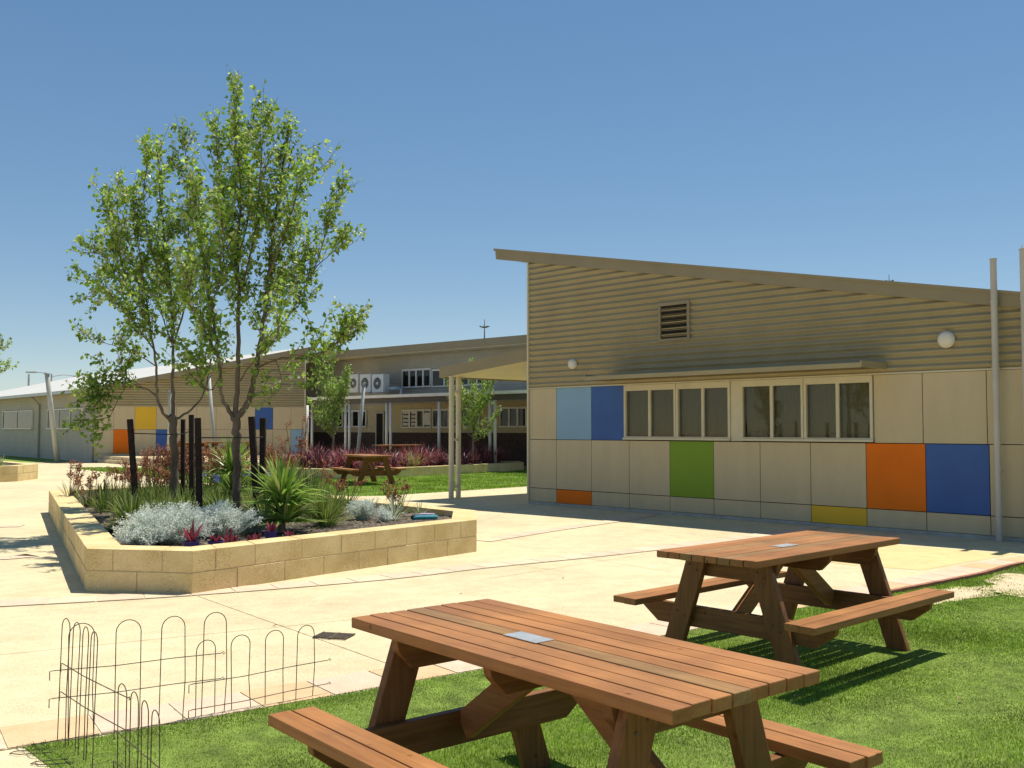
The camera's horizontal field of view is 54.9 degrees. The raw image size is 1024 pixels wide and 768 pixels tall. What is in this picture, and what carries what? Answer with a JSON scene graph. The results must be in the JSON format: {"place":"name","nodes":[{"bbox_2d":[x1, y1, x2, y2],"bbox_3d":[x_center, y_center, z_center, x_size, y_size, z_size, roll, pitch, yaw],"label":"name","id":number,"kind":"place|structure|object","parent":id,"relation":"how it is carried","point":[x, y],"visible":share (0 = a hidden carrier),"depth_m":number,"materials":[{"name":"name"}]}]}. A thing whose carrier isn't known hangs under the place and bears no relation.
{"place":"outdoors","nodes":[
{"label":"outdoors","id":0,"kind":"place"},
{"bbox_2d":[0,455,69,462],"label":"lawn","id":1,"kind":"structure","parent":0,"point":[21,459],"depth_m":51.16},
{"bbox_2d":[0,346,315,461],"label":"gable building","id":2,"kind":"structure","parent":0,"point":[25,428],"depth_m":48.48,"materials":[{"name":"white paint"}]},
{"bbox_2d":[73,466,526,495],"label":"lawn","id":3,"kind":"structure","parent":0,"point":[377,491],"depth_m":28.20,"materials":[{"name":"plant"}]},
{"bbox_2d":[329,454,405,484],"bbox_3d":[-4.227,2.483,28.717,1.645,0.847,1.997,1,-3,-29],"label":"picnic table","id":4,"kind":"object","parent":3,"relation":"on","point":[367,467],"visible":0.96,"depth_m":28.24,"materials":[{"name":"wood"}]},
{"bbox_2d":[258,461,523,478],"bbox_3d":[-5.219,3.128,37.115,8.246,0.320,10.311,-2,-3,39],"label":"garden bed","id":5,"kind":"object","parent":3,"relation":"on","point":[466,468],"visible":0.32,"depth_m":34.05,"materials":[{"name":"stone"}]},
{"bbox_2d":[311,445,334,468],"bbox_3d":[-6.315,2.434,32.887,1.268,0.803,1.307,-2,-3,39],"label":"red flax","id":6,"kind":"object","parent":5,"relation":"on","point":[321,461],"visible":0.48,"depth_m":32.74,"materials":[{"name":"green plant"}]},
{"bbox_2d":[306,350,352,457],"bbox_3d":[-6.301,0.718,34.183,1.538,4.358,1.624,-1,-3,13],"label":"young tree","id":7,"kind":"object","parent":5,"relation":"on","point":[333,407],"visible":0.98,"depth_m":34.08,"materials":[{"name":"green plant"}]},
{"bbox_2d":[328,444,360,468],"bbox_3d":[-5.299,2.362,32.178,1.728,0.882,1.487,0,-3,-10],"label":"red flax","id":8,"kind":"object","parent":5,"relation":"on","point":[352,465],"visible":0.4,"depth_m":32.05,"materials":[{"name":"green plant"}]},
{"bbox_2d":[356,383,365,453],"bbox_3d":[-5.917,1.664,38.464,0.438,3.381,0.165,0,-3,0],"label":"light pole","id":9,"kind":"object","parent":5,"relation":"on","point":[361,418],"visible":0.87,"depth_m":38.42,"materials":[{"name":"metal"}]},
{"bbox_2d":[376,447,407,466],"bbox_3d":[-4.075,2.482,33.550,1.374,0.768,1.598,0,-3,5],"label":"red flax","id":10,"kind":"object","parent":5,"relation":"on","point":[391,460],"visible":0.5,"depth_m":33.48,"materials":[{"name":"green plant"}]},
{"bbox_2d":[400,448,429,466],"bbox_3d":[-3.385,2.506,33.684,1.357,0.732,1.186,0,-3,0],"label":"yellow flax","id":11,"kind":"object","parent":5,"relation":"on","point":[414,463],"visible":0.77,"depth_m":33.55,"materials":[{"name":"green plant"}]},
{"bbox_2d":[405,442,437,466],"bbox_3d":[-3.245,2.397,34.451,1.643,1.020,1.820,-2,-3,38],"label":"red flax","id":12,"kind":"object","parent":5,"relation":"on","point":[421,452],"visible":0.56,"depth_m":34.39,"materials":[{"name":"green plant"}]},
{"bbox_2d":[415,444,447,465],"bbox_3d":[-2.979,2.529,35.024,1.486,0.807,1.728,1,-3,-21],"label":"red flax","id":13,"kind":"object","parent":5,"relation":"on","point":[429,462],"visible":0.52,"depth_m":34.88,"materials":[{"name":"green plant"}]},
{"bbox_2d":[432,445,448,465],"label":"red flax","id":14,"kind":"object","parent":5,"relation":"on","point":[440,463],"visible":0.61,"depth_m":35.43,"materials":[{"name":"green plant"}]},
{"bbox_2d":[455,451,480,464],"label":"red flax","id":15,"kind":"object","parent":5,"relation":"on","point":[464,460],"visible":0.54,"depth_m":36.24,"materials":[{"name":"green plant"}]},
{"bbox_2d":[445,356,501,463],"bbox_3d":[-1.516,0.969,36.311,1.805,4.049,1.934,2,-3,-41],"label":"young tree","id":16,"kind":"object","parent":5,"relation":"on","point":[475,409],"visible":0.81,"depth_m":36.23,"materials":[{"name":"green plant"}]},
{"bbox_2d":[471,445,502,463],"bbox_3d":[-0.973,2.573,37.295,1.496,0.926,1.658,-2,-3,41],"label":"red flax","id":17,"kind":"object","parent":5,"relation":"on","point":[486,454],"visible":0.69,"depth_m":37.19,"materials":[{"name":"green plant"}]},
{"bbox_2d":[480,442,511,463],"bbox_3d":[-0.641,2.583,37.781,1.630,0.951,1.895,-2,-3,41],"label":"red flax","id":18,"kind":"object","parent":5,"relation":"on","point":[499,453],"visible":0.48,"depth_m":37.64,"materials":[{"name":"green plant"}]},
{"bbox_2d":[0,461,1023,767],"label":"paving","id":19,"kind":"structure","parent":0,"point":[32,685],"depth_m":9.22,"materials":[{"name":"concrete"}]},
{"bbox_2d":[0,461,37,481],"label":"limestone planter","id":20,"kind":"object","parent":19,"relation":"on","point":[16,471],"visible":0.99,"depth_m":30.19,"materials":[{"name":"stone"}]},
{"bbox_2d":[0,334,19,372],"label":"young tree","id":21,"kind":"object","parent":20,"relation":"on","point":[7,360],"visible":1,"depth_m":29.79,"materials":[{"name":"green plant"}]},
{"bbox_2d":[0,554,37,559],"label":"paver band","id":22,"kind":"object","parent":19,"relation":"on","point":[16,556],"visible":1,"depth_m":12.27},
{"bbox_2d":[26,371,59,462],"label":"light pole","id":23,"kind":"object","parent":19,"relation":"on","point":[52,423],"visible":0.96,"depth_m":45.95,"materials":[{"name":"metal"}]},
{"bbox_2d":[167,390,171,450],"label":"light pole","id":24,"kind":"object","parent":19,"relation":"on","point":[169,404],"visible":0.54,"depth_m":43.38,"materials":[{"name":"metal"}]},
{"bbox_2d":[97,455,291,471],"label":"stone steps","id":25,"kind":"structure","parent":19,"relation":"on","point":[110,459],"depth_m":44.91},
{"bbox_2d":[208,442,258,461],"bbox_3d":[-10.784,2.613,37.920,1.849,0.784,1.523,0,-3,-3],"label":"picnic table","id":26,"kind":"object","parent":25,"relation":"on","point":[214,444],"visible":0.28,"depth_m":37.59,"materials":[{"name":"wood"}]},
{"bbox_2d":[208,375,214,448],"bbox_3d":[-11.938,1.353,39.235,0.162,3.448,0.808,2,-3,-41],"label":"light pole","id":27,"kind":"object","parent":19,"relation":"on","point":[211,412],"visible":0.58,"depth_m":39.23,"materials":[{"name":"metal"}]},
{"bbox_2d":[48,483,476,593],"bbox_3d":[-4.328,2.111,15.831,5.352,0.420,12.375,1,-3,-27],"label":"limestone planter","id":28,"kind":"object","parent":19,"relation":"on","point":[102,559],"visible":0.7,"depth_m":10.71,"materials":[{"name":"stone"}]},
{"bbox_2d":[53,460,88,499],"bbox_3d":[-7.736,1.700,17.485,0.770,0.725,0.720,0,-3,0],"label":"kangaroo paw","id":29,"kind":"object","parent":28,"relation":"on","point":[70,474],"visible":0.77,"depth_m":17.42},
{"bbox_2d":[70,468,108,506],"bbox_3d":[-6.865,1.669,16.016,0.636,0.655,0.658,1,-3,-26],"label":"kangaroo paw","id":30,"kind":"object","parent":28,"relation":"on","point":[89,481],"visible":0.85,"depth_m":15.95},
{"bbox_2d":[71,480,130,512],"bbox_3d":[-6.237,1.684,15.003,0.871,0.528,1.181,0,-3,0],"label":"grass tuft","id":31,"kind":"object","parent":28,"relation":"on","point":[103,499],"visible":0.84,"depth_m":14.95,"materials":[{"name":"green plant"}]},
{"bbox_2d":[103,464,128,496],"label":"kangaroo paw","id":32,"kind":"object","parent":28,"relation":"on","point":[112,471],"visible":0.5,"depth_m":17.70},
{"bbox_2d":[93,483,141,510],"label":"grass tuft","id":33,"kind":"object","parent":28,"relation":"on","point":[112,503],"visible":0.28,"depth_m":15.30,"materials":[{"name":"green plant"}]},
{"bbox_2d":[94,485,147,519],"bbox_3d":[-5.462,1.630,13.779,0.921,0.525,0.936,-2,-3,31],"label":"grass tuft","id":34,"kind":"object","parent":28,"relation":"on","point":[116,504],"visible":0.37,"depth_m":13.70,"materials":[{"name":"green plant"}]},
{"bbox_2d":[111,458,142,499],"bbox_3d":[-6.493,1.625,16.519,0.746,0.786,0.669,1,-3,-11],"label":"kangaroo paw","id":35,"kind":"object","parent":28,"relation":"on","point":[127,470],"visible":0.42,"depth_m":16.55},
{"bbox_2d":[101,489,163,526],"bbox_3d":[-5.030,1.602,12.986,0.938,0.508,1.081,0,-3,0],"label":"grass tuft","id":36,"kind":"object","parent":28,"relation":"on","point":[128,508],"visible":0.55,"depth_m":12.92,"materials":[{"name":"green plant"}]},
{"bbox_2d":[127,419,138,504],"bbox_3d":[-5.590,1.291,14.556,0.204,1.547,0.072,0,-3,0],"label":"tree stake","id":37,"kind":"object","parent":28,"relation":"on","point":[132,453],"visible":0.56,"depth_m":14.54,"materials":[{"name":"wood"}]},
{"bbox_2d":[113,523,171,545],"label":"silver bush","id":38,"kind":"object","parent":28,"relation":"on","point":[146,538],"visible":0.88,"depth_m":10.55,"materials":[{"name":"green plant"}]},
{"bbox_2d":[122,460,163,496],"bbox_3d":[-6.427,1.676,17.131,0.772,0.743,0.655,-1,-3,15],"label":"kangaroo paw","id":39,"kind":"object","parent":28,"relation":"on","point":[146,476],"visible":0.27,"depth_m":17.21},
{"bbox_2d":[58,116,235,503],"bbox_3d":[-5.533,-1.172,15.027,2.461,6.277,2.545,1,-3,-28],"label":"courtyard tree","id":40,"kind":"object","parent":28,"relation":"on","point":[156,252],"visible":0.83,"depth_m":14.90,"materials":[{"name":"green plant"}]},
{"bbox_2d":[121,486,176,518],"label":"grass tuft","id":41,"kind":"object","parent":28,"relation":"on","point":[151,504],"visible":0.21,"depth_m":13.75,"materials":[{"name":"green plant"}]},
{"bbox_2d":[140,446,163,490],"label":"kangaroo paw","id":42,"kind":"object","parent":28,"relation":"on","point":[144,458],"visible":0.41,"depth_m":19.87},
{"bbox_2d":[138,478,168,505],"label":"grass tuft","id":43,"kind":"object","parent":28,"relation":"on","point":[155,496],"visible":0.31,"depth_m":16.21,"materials":[{"name":"green plant"}]},
{"bbox_2d":[142,444,170,493],"bbox_3d":[-6.188,1.554,17.459,0.817,1.013,0.613,-1,-3,13],"label":"kangaroo paw","id":44,"kind":"object","parent":28,"relation":"on","point":[161,459],"visible":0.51,"depth_m":17.45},
{"bbox_2d":[112,500,214,544],"bbox_3d":[-3.780,1.523,10.895,1.106,0.484,0.968,0,-3,0],"label":"silver bush","id":45,"kind":"object","parent":28,"relation":"on","point":[169,522],"visible":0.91,"depth_m":10.74,"materials":[{"name":"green plant"}]},
{"bbox_2d":[147,461,185,504],"bbox_3d":[-5.443,1.597,15.661,0.579,0.765,0.606,-1,-3,30],"label":"kangaroo paw","id":46,"kind":"object","parent":28,"relation":"on","point":[165,478],"visible":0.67,"depth_m":15.60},
{"bbox_2d":[145,486,194,512],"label":"grass tuft","id":47,"kind":"object","parent":28,"relation":"on","point":[167,501],"visible":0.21,"depth_m":13.50,"materials":[{"name":"green plant"}]},
{"bbox_2d":[180,419,184,497],"bbox_3d":[-5.194,1.332,15.556,0.078,1.552,0.060,0,-3,0],"label":"tree stake","id":48,"kind":"object","parent":28,"relation":"on","point":[182,468],"visible":0.56,"depth_m":15.54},
{"bbox_2d":[162,484,208,510],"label":"grass tuft","id":49,"kind":"object","parent":28,"relation":"on","point":[184,495],"visible":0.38,"depth_m":14.25,"materials":[{"name":"green plant"}]},
{"bbox_2d":[177,518,205,546],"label":"flowering plant","id":50,"kind":"object","parent":28,"relation":"on","point":[191,536],"visible":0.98,"depth_m":10.13,"materials":[{"name":"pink plant"}]},
{"bbox_2d":[189,415,194,508],"bbox_3d":[-4.665,1.251,14.358,0.100,1.607,0.064,0,-3,0],"label":"tree stake","id":51,"kind":"object","parent":28,"relation":"on","point":[191,458],"visible":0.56,"depth_m":14.34,"materials":[{"name":"wood"}]},
{"bbox_2d":[194,418,202,509],"bbox_3d":[-4.022,1.206,12.658,0.118,1.542,0.068,0,-3,0],"label":"tree stake","id":52,"kind":"object","parent":28,"relation":"on","point":[198,462],"visible":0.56,"depth_m":12.64,"materials":[{"name":"wood"}]},
{"bbox_2d":[188,480,230,511],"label":"grass tuft","id":53,"kind":"object","parent":28,"relation":"on","point":[204,501],"visible":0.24,"depth_m":14.96,"materials":[{"name":"green plant"}]},
{"bbox_2d":[202,447,223,490],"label":"kangaroo paw","id":54,"kind":"object","parent":28,"relation":"on","point":[213,464],"visible":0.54,"depth_m":18.41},
{"bbox_2d":[175,497,263,537],"bbox_3d":[-3.436,1.569,11.525,1.126,0.450,0.912,-2,-3,40],"label":"silver bush","id":55,"kind":"object","parent":28,"relation":"on","point":[227,516],"visible":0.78,"depth_m":11.45,"materials":[{"name":"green plant"}]},
{"bbox_2d":[203,483,242,513],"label":"grass tuft","id":56,"kind":"object","parent":28,"relation":"on","point":[220,498],"visible":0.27,"depth_m":14.40,"materials":[{"name":"green plant"}]},
{"bbox_2d":[202,435,258,507],"bbox_3d":[-4.428,1.355,15.595,1.169,1.241,1.234,-2,-3,39],"label":"yucca","id":57,"kind":"object","parent":28,"relation":"on","point":[228,465],"visible":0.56,"depth_m":15.53,"materials":[{"name":"green plant"}]},
{"bbox_2d":[248,416,259,514],"bbox_3d":[-3.432,1.217,13.158,0.187,1.567,0.078,0,-3,0],"label":"tree stake","id":58,"kind":"object","parent":28,"relation":"on","point":[253,442],"visible":0.53,"depth_m":13.13,"materials":[{"name":"wood"}]},
{"bbox_2d":[240,509,274,532],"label":"silver bush","id":59,"kind":"object","parent":28,"relation":"on","point":[255,528],"visible":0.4,"depth_m":12.02,"materials":[{"name":"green plant"}]},
{"bbox_2d":[151,64,372,510],"bbox_3d":[-3.229,-1.278,13.298,2.799,6.333,2.348,0,-3,0],"label":"courtyard tree","id":60,"kind":"object","parent":28,"relation":"on","point":[242,174],"visible":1,"depth_m":13.26,"materials":[{"name":"green plant"}]},
{"bbox_2d":[76,493,448,545],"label":"mulch","id":61,"kind":"object","parent":28,"relation":"on","point":[120,543],"visible":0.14,"depth_m":13.01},
{"bbox_2d":[259,418,265,516],"bbox_3d":[-3.507,1.254,13.857,0.083,1.553,0.078,0,-3,0],"label":"tree stake","id":62,"kind":"object","parent":28,"relation":"on","point":[262,451],"visible":0.53,"depth_m":13.84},
{"bbox_2d":[264,522,279,538],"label":"flowering plant","id":63,"kind":"object","parent":28,"relation":"on","point":[270,532],"visible":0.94,"depth_m":11.18,"materials":[{"name":"pink plant"}]},
{"bbox_2d":[238,451,329,532],"bbox_3d":[-2.827,1.303,12.012,1.281,1.020,1.228,0,-3,0],"label":"yucca","id":64,"kind":"object","parent":28,"relation":"on","point":[281,489],"visible":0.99,"depth_m":11.95,"materials":[{"name":"green plant"}]},
{"bbox_2d":[276,413,311,491],"bbox_3d":[-3.802,1.279,17.467,0.733,1.564,0.509,0,-3,-8],"label":"kangaroo paw","id":65,"kind":"object","parent":28,"relation":"on","point":[302,442],"visible":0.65,"depth_m":17.44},
{"bbox_2d":[292,460,334,502],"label":"grass tuft","id":66,"kind":"object","parent":28,"relation":"on","point":[305,475],"visible":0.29,"depth_m":15.95,"materials":[{"name":"green plant"}]},
{"bbox_2d":[302,459,335,497],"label":"kangaroo paw","id":67,"kind":"object","parent":28,"relation":"on","point":[330,476],"visible":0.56,"depth_m":16.99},
{"bbox_2d":[286,478,373,529],"bbox_3d":[-2.471,1.514,12.806,1.390,0.667,1.280,0,-3,0],"label":"grass tuft","id":68,"kind":"object","parent":28,"relation":"on","point":[329,512],"visible":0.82,"depth_m":12.74,"materials":[{"name":"green plant"}]},
{"bbox_2d":[312,483,358,514],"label":"grass tuft","id":69,"kind":"object","parent":28,"relation":"on","point":[338,498],"visible":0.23,"depth_m":14.44,"materials":[{"name":"green plant"}]},
{"bbox_2d":[331,476,367,505],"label":"kangaroo paw","id":70,"kind":"object","parent":28,"relation":"on","point":[339,487],"visible":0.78,"depth_m":16.26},
{"bbox_2d":[344,497,383,519],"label":"silver bush","id":71,"kind":"object","parent":28,"relation":"on","point":[369,505],"visible":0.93,"depth_m":13.70,"materials":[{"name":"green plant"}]},
{"bbox_2d":[376,508,393,521],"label":"silver bush","id":72,"kind":"object","parent":28,"relation":"on","point":[384,516],"visible":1,"depth_m":13.38,"materials":[{"name":"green plant"}]},
{"bbox_2d":[366,493,410,519],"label":"grass tuft","id":73,"kind":"object","parent":28,"relation":"on","point":[393,513],"visible":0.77,"depth_m":13.69,"materials":[{"name":"grey plant"}]},
{"bbox_2d":[379,478,417,515],"bbox_3d":[-1.589,1.638,14.367,0.781,0.566,0.660,1,-3,-22],"label":"kangaroo paw","id":74,"kind":"object","parent":28,"relation":"on","point":[399,497],"visible":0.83,"depth_m":14.31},
{"bbox_2d":[411,513,437,519],"bbox_3d":[-1.144,1.722,12.809,0.347,0.091,0.110,1,-3,-12],"label":"pencil case","id":75,"kind":"object","parent":28,"relation":"on","point":[426,516],"visible":1,"depth_m":12.78,"materials":[{"name":"teal fabric"}]},
{"bbox_2d":[312,631,354,639],"bbox_3d":[-1.366,1.931,7.567,0.266,0.011,0.200,-1,-3,14],"label":"drain grate","id":76,"kind":"object","parent":19,"relation":"on","point":[333,635],"visible":0.97,"depth_m":7.55,"materials":[{"name":"metal"}]},
{"bbox_2d":[5,505,722,661],"bbox_3d":[-7.716,2.582,21.755,31.004,0.001,16.345,-2,-4,42],"label":"paving joint","id":77,"kind":"object","parent":19,"relation":"on","point":[337,620],"visible":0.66,"depth_m":8.02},
{"bbox_2d":[0,525,827,606],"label":"paver band","id":78,"kind":"object","parent":19,"relation":"on","point":[92,598],"visible":0.85,"depth_m":10.61,"materials":[{"name":"concrete"}]},
{"bbox_2d":[305,335,526,465],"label":"verandah building","id":79,"kind":"structure","parent":19,"relation":"on","point":[411,406],"depth_m":46.20,"materials":[{"name":"white paint"}]},
{"bbox_2d":[349,374,359,392],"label":"air conditioner","id":80,"kind":"object","parent":79,"relation":"on","point":[355,384],"visible":0.83,"depth_m":47.94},
{"bbox_2d":[347,410,366,426],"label":"window","id":81,"kind":"structure","parent":79,"relation":"in","point":[355,414],"depth_m":50.11,"materials":[{"name":"glass"}]},
{"bbox_2d":[360,374,371,392],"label":"air conditioner","id":82,"kind":"object","parent":79,"relation":"on","point":[366,379],"visible":0.73,"depth_m":47.32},
{"bbox_2d":[375,411,384,452],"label":"door","id":83,"kind":"structure","parent":79,"relation":"in","point":[379,415],"depth_m":48.82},
{"bbox_2d":[372,374,388,392],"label":"air conditioner","id":84,"kind":"object","parent":79,"relation":"on","point":[380,382],"visible":1,"depth_m":46.72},
{"bbox_2d":[401,368,431,387],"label":"window","id":85,"kind":"structure","parent":79,"relation":"in","point":[421,377],"depth_m":47.10,"materials":[{"name":"glass"}]},
{"bbox_2d":[401,409,431,427],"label":"window","id":86,"kind":"structure","parent":79,"relation":"in","point":[411,418],"depth_m":47.00,"materials":[{"name":"white paint"}]},
{"bbox_2d":[432,409,448,427],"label":"window","id":87,"kind":"structure","parent":79,"relation":"in","point":[444,412],"depth_m":45.86,"materials":[{"name":"glass"}]},
{"bbox_2d":[431,369,455,386],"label":"window","id":88,"kind":"structure","parent":79,"relation":"in","point":[436,381],"depth_m":46.17,"materials":[{"name":"white paint"}]},
{"bbox_2d":[499,406,526,426],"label":"window","id":89,"kind":"structure","parent":79,"relation":"in","point":[509,416],"depth_m":42.84,"materials":[{"name":"glass"}]},
{"bbox_2d":[439,349,526,498],"bbox_3d":[2.248,1.051,24.662,8.470,3.340,2.465,2,-4,-43],"label":"walkway canopy","id":90,"kind":"object","parent":19,"relation":"on","point":[510,366],"visible":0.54,"depth_m":22.48,"materials":[{"name":"metal"}]},
{"bbox_2d":[0,556,1023,749],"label":"paver band","id":91,"kind":"object","parent":19,"relation":"on","point":[19,735],"visible":0.4,"depth_m":5.81,"materials":[{"name":"concrete"}]},
{"bbox_2d":[48,612,226,730],"bbox_3d":[-1.981,1.566,5.286,0.920,0.627,0.022,2,-3,-33],"label":"hoop fence","id":92,"kind":"object","parent":91,"relation":"on","point":[140,662],"visible":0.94,"depth_m":5.28,"materials":[{"name":"metal"}]},
{"bbox_2d":[188,625,330,717],"bbox_3d":[-1.434,1.652,5.690,0.870,0.455,0.021,2,-3,-37],"label":"hoop fence","id":93,"kind":"object","parent":91,"relation":"on","point":[283,692],"visible":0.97,"depth_m":5.65,"materials":[{"name":"metal"}]},
{"bbox_2d":[477,512,659,541],"bbox_3d":[1.285,2.340,16.454,0.520,0.004,5.991,-2,-3,33],"label":"paver band","id":94,"kind":"object","parent":19,"relation":"on","point":[539,531],"visible":0.91,"depth_m":15.87,"materials":[{"name":"concrete"}]},
{"bbox_2d":[493,245,1023,542],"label":"classroom building","id":95,"kind":"structure","parent":19,"relation":"on","point":[764,396],"depth_m":16.82,"materials":[{"name":"paint"}]},
{"bbox_2d":[622,383,675,439],"bbox_3d":[2.644,0.537,18.801,0.157,1.055,1.270,2,-4,-43],"label":"window","id":96,"kind":"structure","parent":95,"relation":"in","point":[652,407],"depth_m":18.80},
{"bbox_2d":[675,381,730,440],"bbox_3d":[3.485,0.496,17.912,0.157,1.055,1.200,2,-4,-43],"label":"window","id":97,"kind":"structure","parent":95,"relation":"in","point":[706,406],"depth_m":17.91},
{"bbox_2d":[739,378,803,440],"bbox_3d":[4.461,0.449,16.881,0.157,1.055,1.240,2,-4,-43],"label":"window","id":98,"kind":"structure","parent":95,"relation":"in","point":[774,408],"depth_m":16.88,"materials":[{"name":"glass"}]},
{"bbox_2d":[803,375,874,441],"bbox_3d":[5.299,0.409,15.996,0.157,1.055,1.220,2,-4,-43],"label":"window","id":99,"kind":"structure","parent":95,"relation":"in","point":[842,407],"depth_m":15.99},
{"bbox_2d":[0,0,1023,390],"label":"sky","id":100,"kind":"structure","parent":0,"point":[862,139],"materials":[{"name":"blue"}]},
{"bbox_2d":[17,564,1023,767],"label":"lawn","id":101,"kind":"structure","parent":0,"point":[430,707],"depth_m":5.38,"materials":[{"name":"plant"}]},
{"bbox_2d":[57,618,129,767],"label":"hoop fence","id":102,"kind":"object","parent":101,"relation":"on","point":[86,677],"visible":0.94,"depth_m":4.86,"materials":[{"name":"metal"}]},
{"bbox_2d":[113,683,159,767],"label":"hoop fence","id":103,"kind":"object","parent":101,"relation":"on","point":[138,750],"visible":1,"depth_m":4.36,"materials":[{"name":"metal"}]},
{"bbox_2d":[268,599,882,767],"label":"picnic table","id":104,"kind":"object","parent":101,"relation":"on","point":[630,692],"visible":1,"depth_m":3.67,"materials":[{"name":"wood"}]},
{"bbox_2d":[613,530,953,665],"bbox_3d":[1.950,1.528,7.018,1.941,0.784,1.569,2,-4,-43],"label":"picnic table","id":105,"kind":"object","parent":101,"relation":"on","point":[755,565],"visible":0.98,"depth_m":6.77,"materials":[{"name":"wood"}]},
{"bbox_2d":[891,561,1023,593],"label":"kerb","id":106,"kind":"structure","parent":101,"relation":"on","point":[954,579],"depth_m":10.29,"materials":[{"name":"concrete"}]},
{"bbox_2d":[935,573,1023,603],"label":"sand patch","id":107,"kind":"object","parent":101,"relation":"on","point":[1019,579],"visible":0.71,"depth_m":9.81,"materials":[{"name":"sand"}]},
{"bbox_2d":[718,537,1013,569],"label":"paving","id":108,"kind":"structure","parent":0,"point":[908,557],"depth_m":12.31,"materials":[{"name":"concrete"}]},
{"label":"terrace","id":109,"kind":"structure","parent":0,"visible":0},
{"bbox_2d":[373,444,422,455],"bbox_3d":[-4.439,2.751,38.314,1.849,0.784,1.523,2,-3,-35],"label":"picnic table","id":110,"kind":"object","parent":109,"relation":"on","point":[385,448],"visible":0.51,"depth_m":38.11,"materials":[{"name":"wood"}]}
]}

